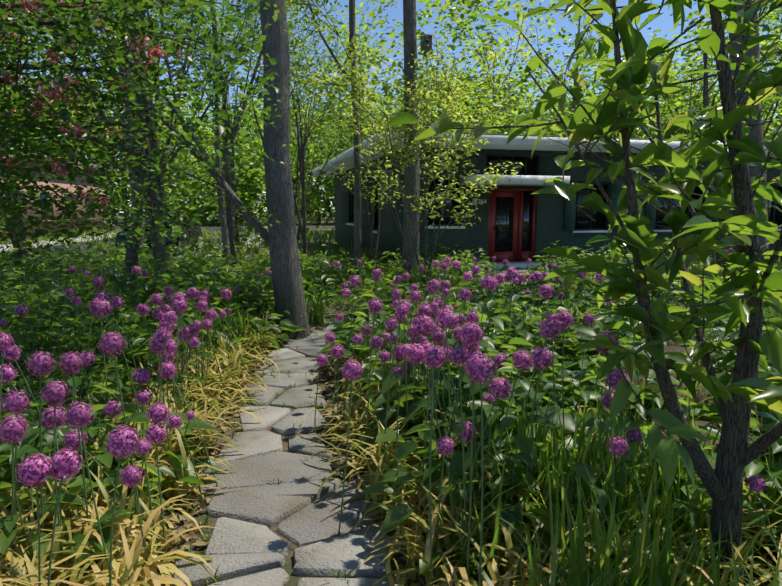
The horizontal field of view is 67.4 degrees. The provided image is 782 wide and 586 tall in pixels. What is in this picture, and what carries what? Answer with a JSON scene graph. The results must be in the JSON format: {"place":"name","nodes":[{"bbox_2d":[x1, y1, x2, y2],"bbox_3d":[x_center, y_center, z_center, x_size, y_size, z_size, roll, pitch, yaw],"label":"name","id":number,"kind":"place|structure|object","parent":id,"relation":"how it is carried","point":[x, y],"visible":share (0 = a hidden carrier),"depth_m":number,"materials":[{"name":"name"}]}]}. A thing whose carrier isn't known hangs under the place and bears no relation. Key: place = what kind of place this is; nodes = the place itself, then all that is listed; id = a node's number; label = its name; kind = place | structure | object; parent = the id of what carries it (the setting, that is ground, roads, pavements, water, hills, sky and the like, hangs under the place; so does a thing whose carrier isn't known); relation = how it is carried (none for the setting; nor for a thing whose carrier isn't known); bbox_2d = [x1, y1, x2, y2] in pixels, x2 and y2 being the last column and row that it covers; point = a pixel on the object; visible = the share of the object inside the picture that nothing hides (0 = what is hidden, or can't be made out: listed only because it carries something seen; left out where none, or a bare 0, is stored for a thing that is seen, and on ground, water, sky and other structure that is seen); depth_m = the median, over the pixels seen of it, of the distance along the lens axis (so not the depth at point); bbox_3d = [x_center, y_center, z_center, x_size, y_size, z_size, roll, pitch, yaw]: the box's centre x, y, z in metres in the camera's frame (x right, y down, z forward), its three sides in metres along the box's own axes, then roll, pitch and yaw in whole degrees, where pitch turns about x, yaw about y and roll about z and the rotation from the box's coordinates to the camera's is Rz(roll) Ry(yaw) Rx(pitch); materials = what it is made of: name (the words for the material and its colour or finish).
{"place":"outdoors","nodes":[
{"label":"outdoors","id":0,"kind":"place"},
{"bbox_2d":[0,226,334,291],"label":"side street road","id":1,"kind":"structure","parent":0,"point":[206,228],"depth_m":25.61,"materials":[{"name":"grey asphalt"}]},
{"bbox_2d":[115,212,202,247],"bbox_3d":[-7.973,-2.254,20.539,1.760,1.135,4.580,-1,8,-6],"label":"parked car","id":2,"kind":"object","parent":1,"relation":"on","point":[189,231],"depth_m":19.17,"materials":[{"name":"metal"}]},
{"bbox_2d":[123,234,200,255],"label":"parked car tyres","id":3,"kind":"object","parent":2,"relation":"attached to","point":[179,239],"visible":0.15,"depth_m":19.36,"materials":[{"name":"black rubber"}]},
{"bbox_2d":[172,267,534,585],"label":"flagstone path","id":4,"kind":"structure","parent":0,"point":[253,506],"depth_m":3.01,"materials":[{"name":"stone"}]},
{"bbox_2d":[334,149,403,263],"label":"house wall","id":5,"kind":"structure","parent":0,"point":[390,238],"depth_m":19.74,"materials":[{"name":"paint"}]},
{"bbox_2d":[1,0,781,212],"label":"sky","id":6,"kind":"structure","parent":0,"point":[664,22],"materials":[{"name":"blue"}]},
{"bbox_2d":[2,213,781,585],"bbox_3d":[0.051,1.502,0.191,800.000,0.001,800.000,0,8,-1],"label":"ground","id":7,"kind":"structure","parent":0,"point":[286,567],"depth_m":4.00,"materials":[{"name":"soil"}]},
{"bbox_2d":[0,159,111,241],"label":"pink building","id":8,"kind":"structure","parent":7,"relation":"on","point":[65,184],"depth_m":34.42,"materials":[{"name":"brick"}]},
{"bbox_2d":[12,191,110,220],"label":"windows","id":9,"kind":"structure","parent":8,"relation":"attached to","point":[43,209],"depth_m":32.91,"materials":[{"name":"black glass"}]},
{"bbox_2d":[10,148,117,221],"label":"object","id":10,"kind":"structure","parent":8,"relation":"attached to","point":[94,167],"depth_m":35.87,"materials":[{"name":"white"}]},
{"bbox_2d":[0,232,263,304],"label":"side street pavement","id":11,"kind":"structure","parent":7,"relation":"on","point":[79,241],"depth_m":25.08,"materials":[{"name":"concrete"}]},
{"bbox_2d":[66,325,608,585],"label":"dry leaf litter","id":12,"kind":"object","parent":7,"relation":"on","point":[183,543],"visible":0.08,"depth_m":3.53,"materials":[{"name":"brown plant"}]},
{"bbox_2d":[0,246,780,585],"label":"flower stems","id":13,"kind":"object","parent":7,"relation":"on","point":[472,450],"visible":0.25,"depth_m":3.06,"materials":[{"name":"green plant"}]},
{"bbox_2d":[0,248,765,493],"bbox_3d":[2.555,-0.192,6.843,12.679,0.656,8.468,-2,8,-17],"label":"allium flowers","id":14,"kind":"object","parent":13,"relation":"on","point":[49,472],"visible":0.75,"depth_m":2.64,"materials":[{"name":"purple plant"}]},
{"bbox_2d":[0,0,781,340],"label":"tree","id":15,"kind":"object","parent":7,"relation":"on","point":[285,266],"depth_m":6.92,"materials":[{"name":"brown plant"}]},
{"bbox_2d":[419,33,431,57],"bbox_3d":[0.674,-4.742,11.217,0.260,0.445,0.440,0,8,-1],"label":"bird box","id":16,"kind":"object","parent":15,"relation":"attached to","point":[425,47],"visible":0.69,"depth_m":11.04,"materials":[{"name":"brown wood"}]},
{"bbox_2d":[0,238,781,584],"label":"leafy ground plants","id":17,"kind":"object","parent":7,"relation":"on","point":[498,338],"visible":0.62,"depth_m":4.06,"materials":[{"name":"green plant"}]},
{"bbox_2d":[0,310,781,585],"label":"yellow daffodil foliage","id":18,"kind":"object","parent":7,"relation":"on","point":[19,564],"visible":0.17,"depth_m":2.50,"materials":[{"name":"plant"}]},
{"bbox_2d":[0,226,781,585],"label":"green grass blades","id":19,"kind":"object","parent":7,"relation":"on","point":[582,570],"visible":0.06,"depth_m":2.42,"materials":[{"name":"green plant"}]},
{"bbox_2d":[0,0,781,225],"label":"background trees","id":20,"kind":"object","parent":7,"relation":"on","point":[588,94],"visible":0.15,"depth_m":33.98,"materials":[{"name":"green plant"}]},
{"bbox_2d":[0,0,781,296],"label":"tree branches","id":21,"kind":"object","parent":7,"relation":"on","point":[131,254],"visible":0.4,"depth_m":10.49,"materials":[{"name":"brown plant"}]},
{"bbox_2d":[0,0,296,278],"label":"hawthorn","id":22,"kind":"object","parent":21,"relation":"attached to","point":[78,33],"depth_m":3.92,"materials":[{"name":"green plant"}]},
{"bbox_2d":[285,0,546,229],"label":"yellow green sapling leaves","id":23,"kind":"object","parent":21,"relation":"on","point":[427,100],"visible":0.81,"depth_m":10.47,"materials":[{"name":"green plant"}]},
{"bbox_2d":[0,0,781,256],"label":"tree leaves","id":24,"kind":"object","parent":7,"relation":"on","point":[262,205],"visible":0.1,"depth_m":23.05,"materials":[{"name":"green plant"}]},
{"bbox_2d":[312,132,780,268],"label":"white house trim","id":25,"kind":"structure","parent":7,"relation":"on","point":[500,142],"depth_m":15.36,"materials":[{"name":"white paint"}]},
{"bbox_2d":[471,198,477,204],"bbox_3d":[2.238,-2.446,15.709,0.140,0.180,0.140,-2,8,-14],"label":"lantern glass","id":26,"kind":"object","parent":25,"relation":"attached to","point":[474,200],"visible":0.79,"depth_m":15.65,"materials":[{"name":"white glass"}]},
{"bbox_2d":[384,0,781,585],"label":"tree","id":27,"kind":"object","parent":7,"relation":"on","point":[637,237],"depth_m":1.87,"materials":[{"name":"green plant"}]},
{"bbox_2d":[587,340,770,484],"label":"stumps and log","id":28,"kind":"object","parent":7,"relation":"on","point":[671,346],"visible":0.02,"depth_m":3.83,"materials":[{"name":"brown wood"}]},
{"bbox_2d":[419,147,781,264],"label":"house wall","id":29,"kind":"structure","parent":0,"point":[550,215],"depth_m":16.30,"materials":[{"name":"paint"}]},
{"bbox_2d":[487,188,536,261],"bbox_3d":[3.336,-1.837,16.334,1.450,2.120,0.120,-2,8,-14],"label":"door","id":30,"kind":"structure","parent":29,"relation":"in","point":[516,253],"depth_m":16.30,"materials":[{"name":"red wood"}]},
{"bbox_2d":[313,130,726,169],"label":"house roof","id":31,"kind":"structure","parent":29,"relation":"on","point":[522,135],"depth_m":15.20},
{"bbox_2d":[349,154,781,251],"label":"house window frames","id":32,"kind":"structure","parent":29,"relation":"attached to","point":[607,184],"depth_m":16.23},
{"bbox_2d":[350,156,781,251],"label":"house window","id":33,"kind":"structure","parent":29,"relation":"in","point":[503,229],"depth_m":16.35,"materials":[{"name":"glass"}]},
{"bbox_2d":[564,182,715,230],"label":"house shutters","id":34,"kind":"object","parent":29,"relation":"attached to","point":[570,209],"visible":0.33,"depth_m":16.80,"materials":[{"name":"wood"}]}
]}

